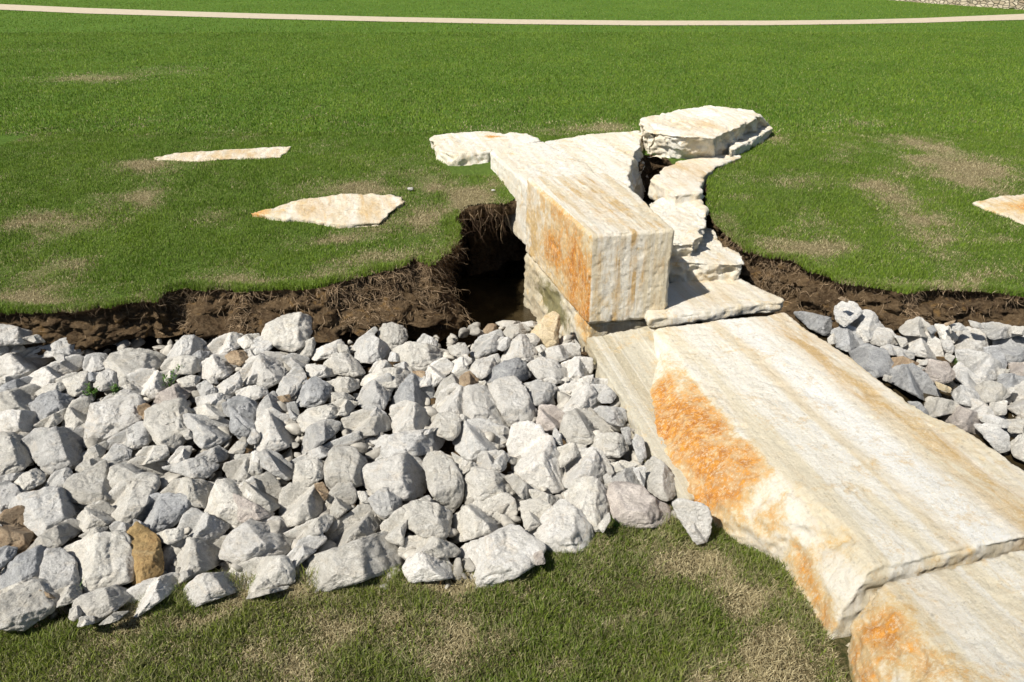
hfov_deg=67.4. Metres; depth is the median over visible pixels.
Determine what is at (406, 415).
rock
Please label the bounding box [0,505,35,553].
rock
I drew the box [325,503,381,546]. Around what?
rock
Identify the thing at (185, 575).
rock
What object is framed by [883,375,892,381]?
rock
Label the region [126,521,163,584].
rock
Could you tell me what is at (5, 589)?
rock
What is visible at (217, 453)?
rock
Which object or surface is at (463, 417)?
rock
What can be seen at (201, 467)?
rock
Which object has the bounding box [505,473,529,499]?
rock
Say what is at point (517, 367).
rock
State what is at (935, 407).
rock
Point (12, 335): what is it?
rock
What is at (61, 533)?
rock
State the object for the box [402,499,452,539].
rock
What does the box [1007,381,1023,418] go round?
rock
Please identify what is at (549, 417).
rock
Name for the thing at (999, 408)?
rock
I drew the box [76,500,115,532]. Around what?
rock
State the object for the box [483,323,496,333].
rock
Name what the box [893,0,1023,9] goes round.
gravel
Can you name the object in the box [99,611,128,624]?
rock
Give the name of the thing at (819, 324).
rock
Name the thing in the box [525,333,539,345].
rock
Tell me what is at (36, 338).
rock
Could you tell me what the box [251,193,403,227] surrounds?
lawn slab
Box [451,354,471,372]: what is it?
rock
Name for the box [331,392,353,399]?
rock
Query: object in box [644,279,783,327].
limestone slab
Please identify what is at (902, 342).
rock
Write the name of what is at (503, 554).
rock
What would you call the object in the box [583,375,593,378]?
rock
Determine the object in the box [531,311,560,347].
rock
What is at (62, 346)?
rock
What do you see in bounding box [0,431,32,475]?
rock
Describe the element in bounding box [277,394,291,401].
rock
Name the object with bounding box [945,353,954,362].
rock
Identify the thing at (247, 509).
rock
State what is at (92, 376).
rock
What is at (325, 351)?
rock
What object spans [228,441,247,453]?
rock
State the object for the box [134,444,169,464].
rock
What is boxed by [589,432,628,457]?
rock
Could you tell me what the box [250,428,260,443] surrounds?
rock
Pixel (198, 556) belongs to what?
rock
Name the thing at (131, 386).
rock
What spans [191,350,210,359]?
rock
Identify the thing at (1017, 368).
rock
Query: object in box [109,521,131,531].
rock
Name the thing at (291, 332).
rock
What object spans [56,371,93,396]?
rock
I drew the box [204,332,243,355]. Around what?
rock
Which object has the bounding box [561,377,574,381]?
rock
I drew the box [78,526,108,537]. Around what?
rock
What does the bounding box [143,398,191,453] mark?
rock
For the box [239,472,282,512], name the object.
rock
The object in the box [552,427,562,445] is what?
rock
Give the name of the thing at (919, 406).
rock
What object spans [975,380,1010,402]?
rock
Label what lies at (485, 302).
soil
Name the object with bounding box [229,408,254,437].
rock
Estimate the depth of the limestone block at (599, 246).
5.60 m
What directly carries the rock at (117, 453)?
on the rubble
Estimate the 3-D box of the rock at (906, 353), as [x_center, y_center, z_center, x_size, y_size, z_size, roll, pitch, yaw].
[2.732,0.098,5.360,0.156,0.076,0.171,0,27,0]
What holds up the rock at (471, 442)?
on the creek bed
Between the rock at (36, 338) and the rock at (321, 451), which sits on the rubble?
the rock at (321, 451)
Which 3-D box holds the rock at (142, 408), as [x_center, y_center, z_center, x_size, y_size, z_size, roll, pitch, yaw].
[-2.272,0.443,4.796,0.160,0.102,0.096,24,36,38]
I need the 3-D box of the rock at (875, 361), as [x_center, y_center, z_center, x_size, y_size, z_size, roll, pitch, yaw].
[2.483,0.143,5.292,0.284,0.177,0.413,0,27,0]
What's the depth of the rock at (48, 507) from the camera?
3.98 m
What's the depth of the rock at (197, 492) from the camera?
4.15 m
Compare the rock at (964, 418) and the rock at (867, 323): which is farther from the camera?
the rock at (867, 323)
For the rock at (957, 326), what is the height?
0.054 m
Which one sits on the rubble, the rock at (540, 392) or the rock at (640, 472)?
the rock at (540, 392)
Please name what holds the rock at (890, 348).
on the rock at (906, 353)
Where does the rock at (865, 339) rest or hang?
on the rock at (847, 339)
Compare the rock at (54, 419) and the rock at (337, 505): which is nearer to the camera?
the rock at (337, 505)
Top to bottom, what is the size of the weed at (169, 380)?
0.101 m
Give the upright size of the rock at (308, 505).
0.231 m
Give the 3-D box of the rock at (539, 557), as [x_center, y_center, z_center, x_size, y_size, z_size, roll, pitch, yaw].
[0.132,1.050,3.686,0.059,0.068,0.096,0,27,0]
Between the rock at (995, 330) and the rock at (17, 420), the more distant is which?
the rock at (995, 330)
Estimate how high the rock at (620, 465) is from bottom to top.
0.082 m
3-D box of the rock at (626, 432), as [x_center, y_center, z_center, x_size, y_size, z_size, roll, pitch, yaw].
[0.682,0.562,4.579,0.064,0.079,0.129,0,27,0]
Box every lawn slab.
[154,146,290,161]
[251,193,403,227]
[972,194,1023,224]
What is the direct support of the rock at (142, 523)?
on the rock at (117, 525)
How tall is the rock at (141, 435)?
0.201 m
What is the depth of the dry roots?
5.94 m
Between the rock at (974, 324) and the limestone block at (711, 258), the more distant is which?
the limestone block at (711, 258)
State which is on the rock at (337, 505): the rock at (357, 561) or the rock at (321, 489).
the rock at (321, 489)
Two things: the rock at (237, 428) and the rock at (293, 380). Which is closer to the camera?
the rock at (237, 428)
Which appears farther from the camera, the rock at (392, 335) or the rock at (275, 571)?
the rock at (392, 335)
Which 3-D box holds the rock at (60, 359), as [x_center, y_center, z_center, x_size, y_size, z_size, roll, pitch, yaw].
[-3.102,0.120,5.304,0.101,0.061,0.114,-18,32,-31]
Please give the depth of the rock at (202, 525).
3.96 m
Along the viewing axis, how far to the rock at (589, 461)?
4.38 m
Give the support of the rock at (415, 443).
on the rubble
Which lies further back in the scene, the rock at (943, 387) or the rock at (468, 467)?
the rock at (943, 387)
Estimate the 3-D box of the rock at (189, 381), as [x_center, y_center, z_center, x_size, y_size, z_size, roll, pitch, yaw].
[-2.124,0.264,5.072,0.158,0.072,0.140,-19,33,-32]
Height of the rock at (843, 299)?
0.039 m
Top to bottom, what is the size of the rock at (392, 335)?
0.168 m
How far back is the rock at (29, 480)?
4.20 m
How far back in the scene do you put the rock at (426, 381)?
5.05 m
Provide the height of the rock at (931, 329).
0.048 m
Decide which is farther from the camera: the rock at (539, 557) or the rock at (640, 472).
the rock at (640, 472)
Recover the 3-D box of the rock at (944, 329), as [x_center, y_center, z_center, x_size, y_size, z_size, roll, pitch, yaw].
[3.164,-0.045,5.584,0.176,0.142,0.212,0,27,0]
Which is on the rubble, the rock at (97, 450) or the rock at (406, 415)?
the rock at (97, 450)
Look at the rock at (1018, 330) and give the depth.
5.42 m
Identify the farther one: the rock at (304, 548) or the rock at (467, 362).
the rock at (467, 362)
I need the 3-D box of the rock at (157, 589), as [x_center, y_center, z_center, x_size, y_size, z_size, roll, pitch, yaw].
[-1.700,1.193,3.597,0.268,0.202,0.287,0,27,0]
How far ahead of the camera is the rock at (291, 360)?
5.35 m
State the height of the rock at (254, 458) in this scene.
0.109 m
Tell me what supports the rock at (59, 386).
on the rubble
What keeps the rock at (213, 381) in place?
on the rock at (205, 387)
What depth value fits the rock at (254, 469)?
4.29 m
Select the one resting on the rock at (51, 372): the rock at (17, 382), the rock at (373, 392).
the rock at (17, 382)
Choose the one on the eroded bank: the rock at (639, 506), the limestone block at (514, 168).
the limestone block at (514, 168)
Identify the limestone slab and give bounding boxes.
[429,131,539,165]
[545,130,648,199]
[586,326,693,520]
[639,105,769,158]
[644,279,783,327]
[648,155,740,204]
[649,195,708,256]
[727,126,772,156]
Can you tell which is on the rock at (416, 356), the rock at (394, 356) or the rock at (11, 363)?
the rock at (394, 356)
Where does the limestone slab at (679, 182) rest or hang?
on the eroded bank
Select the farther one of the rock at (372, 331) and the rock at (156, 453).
the rock at (372, 331)
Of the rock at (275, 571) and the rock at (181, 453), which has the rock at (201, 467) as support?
the rock at (181, 453)
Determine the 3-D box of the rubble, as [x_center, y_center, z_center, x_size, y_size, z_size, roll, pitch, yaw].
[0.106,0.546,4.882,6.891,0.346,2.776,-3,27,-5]
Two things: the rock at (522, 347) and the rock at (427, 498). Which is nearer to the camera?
the rock at (427, 498)
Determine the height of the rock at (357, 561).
0.369 m
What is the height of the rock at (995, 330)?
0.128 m
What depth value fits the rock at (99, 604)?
3.43 m
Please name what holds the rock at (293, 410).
on the rock at (276, 435)
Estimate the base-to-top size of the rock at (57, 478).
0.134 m
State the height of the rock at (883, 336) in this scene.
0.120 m
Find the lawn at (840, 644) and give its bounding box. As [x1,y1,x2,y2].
[0,0,1023,681]
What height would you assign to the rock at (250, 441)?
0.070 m
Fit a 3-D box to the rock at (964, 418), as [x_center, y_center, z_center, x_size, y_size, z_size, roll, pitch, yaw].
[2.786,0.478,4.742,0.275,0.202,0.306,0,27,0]
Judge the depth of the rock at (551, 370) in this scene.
5.15 m
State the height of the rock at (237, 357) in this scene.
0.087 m
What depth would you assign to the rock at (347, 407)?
4.82 m
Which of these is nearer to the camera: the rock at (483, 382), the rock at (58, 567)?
the rock at (58, 567)
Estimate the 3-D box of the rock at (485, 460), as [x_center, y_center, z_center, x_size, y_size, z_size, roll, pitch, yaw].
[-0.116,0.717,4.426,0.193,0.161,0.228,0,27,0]
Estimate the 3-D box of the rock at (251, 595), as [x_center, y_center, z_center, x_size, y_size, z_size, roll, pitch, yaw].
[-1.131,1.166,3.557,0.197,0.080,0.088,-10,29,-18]
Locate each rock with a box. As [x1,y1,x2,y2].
[0,324,32,345]
[0,345,9,355]
[0,345,54,378]
[0,374,19,385]
[0,376,32,391]
[0,383,40,411]
[0,409,36,432]
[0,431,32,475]
[0,472,23,481]
[0,480,21,513]
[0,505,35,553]
[0,545,17,568]
[0,545,45,589]
[0,576,38,594]
[0,578,59,630]
[5,345,25,353]
[8,486,83,535]
[14,468,45,491]
[22,334,44,342]
[22,337,84,357]
[22,426,84,474]
[27,518,81,549]
[28,354,84,386]
[28,389,74,420]
[34,408,65,427]
[35,382,65,395]
[39,547,80,589]
[39,589,55,598]
[44,467,72,486]
[53,582,82,607]
[54,354,68,363]
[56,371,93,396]
[61,396,90,429]
[63,459,110,505]
[63,530,134,593]
[68,605,82,620]
[72,584,130,623]
[75,457,101,472]
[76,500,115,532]
[77,615,94,626]
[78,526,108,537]
[80,393,93,401]
[82,353,107,371]
[82,441,108,461]
[83,393,145,447]
[84,372,98,381]
[93,368,117,391]
[99,386,145,401]
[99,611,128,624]
[103,348,165,388]
[103,443,131,466]
[107,421,151,450]
[107,454,170,488]
[107,472,160,522]
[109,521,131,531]
[120,383,136,389]
[122,572,181,617]
[125,428,148,449]
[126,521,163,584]
[127,368,168,398]
[130,492,189,532]
[132,519,147,526]
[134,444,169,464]
[137,403,150,418]
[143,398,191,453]
[151,383,196,405]
[156,528,183,544]
[160,355,202,374]
[160,369,178,382]
[160,477,214,508]
[162,455,218,478]
[163,535,226,583]
[166,335,206,358]
[167,446,192,463]
[176,375,201,387]
[177,428,192,439]
[177,507,229,540]
[179,569,191,580]
[183,413,233,449]
[183,571,244,606]
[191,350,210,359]
[191,399,226,419]
[195,393,233,405]
[195,445,228,462]
[196,380,216,395]
[198,353,239,379]
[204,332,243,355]
[204,478,245,525]
[207,378,218,383]
[215,371,242,394]
[218,516,295,562]
[222,395,257,418]
[222,456,250,481]
[225,350,248,365]
[227,397,255,438]
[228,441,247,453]
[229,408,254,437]
[229,555,295,592]
[233,493,274,522]
[234,453,263,475]
[235,385,268,400]
[236,385,257,395]
[237,333,259,348]
[238,476,258,498]
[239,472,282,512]
[240,358,258,385]
[242,351,288,388]
[244,347,254,356]
[245,336,273,355]
[246,585,288,598]
[247,428,256,444]
[249,450,260,463]
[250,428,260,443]
[254,407,301,451]
[256,391,282,413]
[256,449,293,480]
[261,312,312,351]
[276,366,306,396]
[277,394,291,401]
[278,481,325,527]
[281,353,309,368]
[283,514,333,537]
[286,401,299,421]
[286,532,326,567]
[290,431,361,467]
[290,531,405,592]
[292,457,324,486]
[295,376,332,407]
[296,337,315,356]
[297,405,340,431]
[301,419,341,453]
[305,364,335,377]
[309,339,344,360]
[314,482,328,500]
[323,352,365,377]
[323,446,367,489]
[323,482,357,521]
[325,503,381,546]
[326,377,359,392]
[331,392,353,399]
[332,398,358,415]
[337,343,349,353]
[340,409,391,436]
[351,327,377,350]
[354,335,390,363]
[355,373,393,410]
[357,491,368,502]
[360,367,412,387]
[361,452,427,500]
[362,405,386,416]
[363,428,445,462]
[368,487,402,517]
[369,360,391,372]
[377,322,407,350]
[380,507,407,545]
[388,351,399,361]
[389,400,430,432]
[390,373,434,406]
[392,341,447,370]
[394,361,408,368]
[398,535,460,559]
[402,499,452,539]
[402,548,453,583]
[412,370,425,377]
[417,333,438,346]
[418,371,432,387]
[418,495,431,500]
[422,450,463,512]
[424,427,435,434]
[426,357,453,387]
[428,412,461,440]
[433,368,475,397]
[435,383,464,415]
[447,342,462,356]
[450,492,517,541]
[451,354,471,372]
[451,452,468,473]
[452,418,509,462]
[454,524,546,588]
[459,371,478,385]
[459,460,476,474]
[460,343,469,355]
[460,414,469,420]
[462,384,508,427]
[463,466,516,500]
[464,354,471,365]
[468,353,500,379]
[470,329,503,358]
[476,451,499,471]
[478,380,487,385]
[481,449,509,472]
[482,357,531,382]
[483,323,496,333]
[487,376,537,426]
[493,426,508,434]
[496,320,520,327]
[497,336,510,350]
[500,334,537,362]
[503,323,531,338]
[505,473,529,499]
[506,420,566,493]
[519,498,551,532]
[520,321,537,327]
[523,379,557,405]
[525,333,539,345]
[527,356,567,384]
[529,489,561,504]
[529,499,594,554]
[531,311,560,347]
[533,550,545,565]
[535,344,545,352]
[536,404,564,430]
[537,342,577,361]
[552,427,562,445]
[554,380,600,413]
[557,442,586,467]
[559,408,611,444]
[560,378,607,385]
[561,356,593,377]
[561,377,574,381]
[562,446,609,487]
[564,476,609,531]
[574,340,580,355]
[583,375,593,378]
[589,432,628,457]
[590,384,616,403]
[593,406,627,426]
[597,513,610,532]
[603,466,640,484]
[604,458,613,475]
[606,481,671,529]
[610,460,637,472]
[620,427,631,444]
[632,434,646,462]
[633,466,646,486]
[644,456,675,500]
[672,498,712,544]
[794,311,833,335]
[827,333,836,344]
[830,325,864,351]
[834,301,863,326]
[838,296,848,302]
[849,309,884,339]
[849,343,893,377]
[862,336,868,342]
[869,327,898,345]
[880,344,902,355]
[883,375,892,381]
[887,363,940,399]
[891,356,919,367]
[895,348,914,359]
[896,338,907,347]
[898,317,936,337]
[903,332,946,359]
[908,401,928,414]
[916,359,927,364]
[920,359,955,383]
[924,397,958,417]
[927,325,936,333]
[934,324,957,343]
[935,381,951,392]
[938,332,954,353]
[939,405,982,433]
[944,320,955,325]
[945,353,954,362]
[950,323,967,330]
[951,385,987,406]
[952,361,981,389]
[954,326,992,350]
[955,348,1002,381]
[963,398,993,419]
[968,320,984,328]
[974,423,1010,453]
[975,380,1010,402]
[979,322,1017,339]
[980,414,1010,427]
[983,345,1006,368]
[989,400,1007,415]
[992,336,1023,362]
[997,373,1023,388]
[998,368,1010,374]
[1005,418,1023,433]
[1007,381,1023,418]
[1007,387,1017,393]
[1008,362,1023,375]
[1010,433,1023,461]
[1011,326,1023,334]
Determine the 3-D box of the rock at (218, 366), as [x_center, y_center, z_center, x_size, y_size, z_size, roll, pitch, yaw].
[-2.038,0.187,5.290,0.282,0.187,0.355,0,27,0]
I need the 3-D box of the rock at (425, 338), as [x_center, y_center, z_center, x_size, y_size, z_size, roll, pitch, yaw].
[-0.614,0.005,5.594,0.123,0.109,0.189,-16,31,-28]
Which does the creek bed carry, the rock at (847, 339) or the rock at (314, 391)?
the rock at (314, 391)
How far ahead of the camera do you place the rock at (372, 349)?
5.45 m
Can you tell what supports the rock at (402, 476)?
on the creek bed
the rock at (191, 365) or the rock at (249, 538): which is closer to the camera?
the rock at (249, 538)
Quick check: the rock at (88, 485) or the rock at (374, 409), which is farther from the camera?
the rock at (374, 409)
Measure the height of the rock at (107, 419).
0.245 m
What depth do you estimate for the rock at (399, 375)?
5.10 m
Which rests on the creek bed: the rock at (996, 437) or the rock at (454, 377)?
the rock at (454, 377)
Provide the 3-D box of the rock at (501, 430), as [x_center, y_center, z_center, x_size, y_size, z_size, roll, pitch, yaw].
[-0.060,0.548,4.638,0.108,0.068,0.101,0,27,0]
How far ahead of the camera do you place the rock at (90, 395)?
4.94 m
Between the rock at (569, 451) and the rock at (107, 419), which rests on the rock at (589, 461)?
the rock at (569, 451)
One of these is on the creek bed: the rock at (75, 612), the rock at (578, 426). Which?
the rock at (578, 426)
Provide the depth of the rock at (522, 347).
5.41 m
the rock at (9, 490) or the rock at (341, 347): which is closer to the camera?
the rock at (9, 490)
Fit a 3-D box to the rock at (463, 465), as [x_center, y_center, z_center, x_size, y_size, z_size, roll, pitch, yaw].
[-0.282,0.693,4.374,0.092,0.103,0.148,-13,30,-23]
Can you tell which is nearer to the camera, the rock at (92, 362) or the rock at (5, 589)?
the rock at (5, 589)
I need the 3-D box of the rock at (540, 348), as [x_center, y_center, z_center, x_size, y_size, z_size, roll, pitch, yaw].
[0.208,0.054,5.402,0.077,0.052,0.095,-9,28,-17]
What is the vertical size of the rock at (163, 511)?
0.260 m
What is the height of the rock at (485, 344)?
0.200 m
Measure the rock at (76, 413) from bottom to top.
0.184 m
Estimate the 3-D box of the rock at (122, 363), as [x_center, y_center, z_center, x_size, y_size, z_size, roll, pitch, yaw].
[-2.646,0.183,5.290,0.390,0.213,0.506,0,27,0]
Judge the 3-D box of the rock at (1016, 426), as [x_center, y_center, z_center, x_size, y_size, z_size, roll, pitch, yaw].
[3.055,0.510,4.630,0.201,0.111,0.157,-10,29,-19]
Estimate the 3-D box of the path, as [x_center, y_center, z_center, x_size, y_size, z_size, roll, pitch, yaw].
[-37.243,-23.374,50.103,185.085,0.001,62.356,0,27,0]
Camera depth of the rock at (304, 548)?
3.84 m
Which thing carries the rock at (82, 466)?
on the rock at (97, 450)
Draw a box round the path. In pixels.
[0,4,1023,24]
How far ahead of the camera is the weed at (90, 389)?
4.95 m
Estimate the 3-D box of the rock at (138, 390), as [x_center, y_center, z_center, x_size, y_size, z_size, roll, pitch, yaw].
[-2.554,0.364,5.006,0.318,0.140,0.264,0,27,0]
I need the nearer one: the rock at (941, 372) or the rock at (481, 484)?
the rock at (481, 484)
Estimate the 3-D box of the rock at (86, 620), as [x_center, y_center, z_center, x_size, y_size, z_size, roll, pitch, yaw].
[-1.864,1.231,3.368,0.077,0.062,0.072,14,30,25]
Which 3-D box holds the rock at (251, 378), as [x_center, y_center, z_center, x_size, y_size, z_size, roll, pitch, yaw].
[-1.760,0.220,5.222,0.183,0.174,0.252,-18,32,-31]
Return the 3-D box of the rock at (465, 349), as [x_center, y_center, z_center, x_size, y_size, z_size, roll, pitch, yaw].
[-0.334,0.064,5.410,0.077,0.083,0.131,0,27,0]
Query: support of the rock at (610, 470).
on the rock at (627, 474)
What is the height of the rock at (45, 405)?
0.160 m
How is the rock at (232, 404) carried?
on the rock at (237, 428)
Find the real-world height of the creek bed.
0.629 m
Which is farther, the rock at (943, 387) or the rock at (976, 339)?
the rock at (976, 339)
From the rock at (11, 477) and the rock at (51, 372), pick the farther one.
the rock at (51, 372)
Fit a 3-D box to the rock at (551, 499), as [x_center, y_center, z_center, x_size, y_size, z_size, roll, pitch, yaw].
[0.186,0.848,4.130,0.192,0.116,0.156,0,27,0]
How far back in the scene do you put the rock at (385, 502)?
4.05 m
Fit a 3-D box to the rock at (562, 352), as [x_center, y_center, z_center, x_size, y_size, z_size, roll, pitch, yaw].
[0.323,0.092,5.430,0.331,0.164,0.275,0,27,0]
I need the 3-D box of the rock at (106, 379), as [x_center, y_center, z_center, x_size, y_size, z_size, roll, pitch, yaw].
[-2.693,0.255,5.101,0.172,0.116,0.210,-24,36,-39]
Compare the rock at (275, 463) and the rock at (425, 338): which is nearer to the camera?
the rock at (275, 463)
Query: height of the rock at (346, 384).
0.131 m
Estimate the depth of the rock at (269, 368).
5.20 m
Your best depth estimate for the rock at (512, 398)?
4.85 m
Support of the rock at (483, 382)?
on the rock at (479, 401)
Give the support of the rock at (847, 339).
on the rubble
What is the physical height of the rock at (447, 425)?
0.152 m
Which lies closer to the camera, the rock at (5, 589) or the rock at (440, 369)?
the rock at (5, 589)
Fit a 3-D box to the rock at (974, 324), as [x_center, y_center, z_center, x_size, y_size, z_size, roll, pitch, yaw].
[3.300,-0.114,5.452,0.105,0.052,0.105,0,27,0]
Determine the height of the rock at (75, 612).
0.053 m
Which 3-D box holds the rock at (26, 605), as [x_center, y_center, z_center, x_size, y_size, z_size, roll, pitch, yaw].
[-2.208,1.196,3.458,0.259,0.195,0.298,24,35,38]
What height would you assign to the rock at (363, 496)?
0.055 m
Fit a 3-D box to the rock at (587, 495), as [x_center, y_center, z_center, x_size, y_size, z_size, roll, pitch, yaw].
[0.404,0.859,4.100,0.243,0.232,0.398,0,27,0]
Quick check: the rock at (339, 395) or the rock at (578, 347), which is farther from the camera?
the rock at (578, 347)
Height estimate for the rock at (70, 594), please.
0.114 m
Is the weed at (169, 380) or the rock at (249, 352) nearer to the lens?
the weed at (169, 380)
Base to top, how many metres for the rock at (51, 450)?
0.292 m
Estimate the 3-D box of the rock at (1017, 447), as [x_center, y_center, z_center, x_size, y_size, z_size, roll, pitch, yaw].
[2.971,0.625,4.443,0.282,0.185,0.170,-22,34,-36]
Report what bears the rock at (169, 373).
on the rock at (191, 365)
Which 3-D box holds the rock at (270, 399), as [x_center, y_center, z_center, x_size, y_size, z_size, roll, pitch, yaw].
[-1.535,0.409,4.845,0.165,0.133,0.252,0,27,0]
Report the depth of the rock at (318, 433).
4.55 m
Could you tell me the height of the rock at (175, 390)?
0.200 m
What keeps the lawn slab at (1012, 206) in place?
on the lawn at (840, 644)
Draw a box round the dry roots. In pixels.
[0,206,1022,345]
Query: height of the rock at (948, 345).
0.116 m
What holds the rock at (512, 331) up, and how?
on the rubble
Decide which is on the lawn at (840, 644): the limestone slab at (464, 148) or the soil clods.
the limestone slab at (464, 148)
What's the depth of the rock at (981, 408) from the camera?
4.71 m
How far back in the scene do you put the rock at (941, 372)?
5.09 m
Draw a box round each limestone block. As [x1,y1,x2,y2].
[490,142,593,244]
[523,253,662,351]
[526,173,673,323]
[650,313,1023,639]
[668,227,743,282]
[846,550,1023,681]
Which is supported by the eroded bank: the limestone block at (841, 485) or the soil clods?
the soil clods
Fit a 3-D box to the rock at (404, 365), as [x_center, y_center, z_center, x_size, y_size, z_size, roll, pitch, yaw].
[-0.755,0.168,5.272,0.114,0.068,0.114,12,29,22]
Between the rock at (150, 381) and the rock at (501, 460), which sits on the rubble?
the rock at (501, 460)
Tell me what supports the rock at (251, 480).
on the rubble
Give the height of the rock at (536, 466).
0.328 m
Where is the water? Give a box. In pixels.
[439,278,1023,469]
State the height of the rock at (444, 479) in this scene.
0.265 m
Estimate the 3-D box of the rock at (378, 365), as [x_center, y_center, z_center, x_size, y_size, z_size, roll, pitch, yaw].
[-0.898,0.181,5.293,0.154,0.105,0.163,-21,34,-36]
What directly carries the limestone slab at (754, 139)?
on the lawn at (840, 644)
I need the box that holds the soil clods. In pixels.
[17,171,989,352]
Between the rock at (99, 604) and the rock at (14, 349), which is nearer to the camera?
the rock at (99, 604)
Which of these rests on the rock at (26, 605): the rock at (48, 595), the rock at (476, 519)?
the rock at (48, 595)
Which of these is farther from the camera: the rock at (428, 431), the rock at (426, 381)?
the rock at (426, 381)
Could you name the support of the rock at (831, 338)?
on the rock at (847, 339)
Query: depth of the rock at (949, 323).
5.44 m
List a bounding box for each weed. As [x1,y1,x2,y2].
[82,383,98,397]
[111,383,120,394]
[162,369,177,386]
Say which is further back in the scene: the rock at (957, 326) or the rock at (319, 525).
the rock at (957, 326)
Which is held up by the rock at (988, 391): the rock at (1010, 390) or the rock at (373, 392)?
the rock at (1010, 390)
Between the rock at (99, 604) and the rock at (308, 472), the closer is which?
the rock at (99, 604)
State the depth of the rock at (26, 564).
3.61 m
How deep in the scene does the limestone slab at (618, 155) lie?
7.96 m
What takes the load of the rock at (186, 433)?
on the rock at (206, 432)
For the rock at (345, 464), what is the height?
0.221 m
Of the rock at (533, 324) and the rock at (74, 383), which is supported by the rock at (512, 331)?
the rock at (533, 324)
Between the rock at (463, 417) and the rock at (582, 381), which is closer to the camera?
the rock at (463, 417)
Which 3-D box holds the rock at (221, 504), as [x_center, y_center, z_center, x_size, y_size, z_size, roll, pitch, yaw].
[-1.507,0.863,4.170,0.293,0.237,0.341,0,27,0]
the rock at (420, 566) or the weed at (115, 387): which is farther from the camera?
the weed at (115, 387)
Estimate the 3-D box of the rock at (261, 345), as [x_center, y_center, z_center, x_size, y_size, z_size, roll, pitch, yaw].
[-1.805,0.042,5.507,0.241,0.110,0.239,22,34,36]
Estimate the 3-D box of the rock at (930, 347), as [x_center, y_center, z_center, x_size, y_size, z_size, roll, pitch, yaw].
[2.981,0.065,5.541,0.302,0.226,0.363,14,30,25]
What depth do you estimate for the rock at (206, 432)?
4.60 m
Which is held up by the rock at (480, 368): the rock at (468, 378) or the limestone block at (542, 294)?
the rock at (468, 378)
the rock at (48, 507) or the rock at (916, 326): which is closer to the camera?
the rock at (48, 507)
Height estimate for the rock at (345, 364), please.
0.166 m
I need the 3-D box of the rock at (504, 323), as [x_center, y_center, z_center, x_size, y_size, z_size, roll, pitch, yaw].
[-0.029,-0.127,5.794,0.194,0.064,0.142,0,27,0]
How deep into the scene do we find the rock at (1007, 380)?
5.02 m
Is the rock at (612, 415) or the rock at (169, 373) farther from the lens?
the rock at (169, 373)
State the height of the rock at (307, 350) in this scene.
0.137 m
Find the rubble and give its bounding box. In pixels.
[0,322,1020,631]
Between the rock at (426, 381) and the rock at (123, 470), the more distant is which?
the rock at (426, 381)
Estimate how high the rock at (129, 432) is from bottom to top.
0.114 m
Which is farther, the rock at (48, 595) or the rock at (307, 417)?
the rock at (307, 417)
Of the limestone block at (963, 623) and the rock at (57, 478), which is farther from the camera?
the rock at (57, 478)
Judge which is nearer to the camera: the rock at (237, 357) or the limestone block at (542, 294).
the rock at (237, 357)
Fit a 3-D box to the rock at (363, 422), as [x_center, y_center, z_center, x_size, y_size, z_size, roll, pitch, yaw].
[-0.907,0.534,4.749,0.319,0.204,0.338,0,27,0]
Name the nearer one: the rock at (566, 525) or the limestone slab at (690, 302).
the rock at (566, 525)
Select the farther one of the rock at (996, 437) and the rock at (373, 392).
the rock at (373, 392)
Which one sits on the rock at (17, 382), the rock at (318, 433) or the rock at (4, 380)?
the rock at (4, 380)
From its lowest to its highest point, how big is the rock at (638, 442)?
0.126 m
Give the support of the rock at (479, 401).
on the creek bed
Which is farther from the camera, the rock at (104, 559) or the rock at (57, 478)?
the rock at (57, 478)
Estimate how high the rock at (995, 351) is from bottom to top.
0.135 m
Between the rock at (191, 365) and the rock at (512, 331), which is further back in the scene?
the rock at (512, 331)
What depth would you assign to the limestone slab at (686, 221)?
6.50 m
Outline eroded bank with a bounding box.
[0,155,1023,354]
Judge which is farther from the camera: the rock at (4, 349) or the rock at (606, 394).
the rock at (4, 349)
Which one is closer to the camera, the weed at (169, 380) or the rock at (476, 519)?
the rock at (476, 519)
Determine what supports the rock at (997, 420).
on the rubble
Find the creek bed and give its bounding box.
[1,253,956,630]
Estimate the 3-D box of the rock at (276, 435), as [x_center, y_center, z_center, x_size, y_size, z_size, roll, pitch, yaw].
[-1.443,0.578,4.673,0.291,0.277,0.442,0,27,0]
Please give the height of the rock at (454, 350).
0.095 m
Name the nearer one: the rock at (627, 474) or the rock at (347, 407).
the rock at (627, 474)
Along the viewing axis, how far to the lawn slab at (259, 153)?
8.31 m
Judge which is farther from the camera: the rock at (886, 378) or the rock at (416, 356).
the rock at (416, 356)
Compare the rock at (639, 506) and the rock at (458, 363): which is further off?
the rock at (458, 363)
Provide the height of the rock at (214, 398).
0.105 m
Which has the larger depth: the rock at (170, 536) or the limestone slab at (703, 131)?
the limestone slab at (703, 131)
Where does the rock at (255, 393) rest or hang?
on the rubble
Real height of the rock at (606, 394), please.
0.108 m

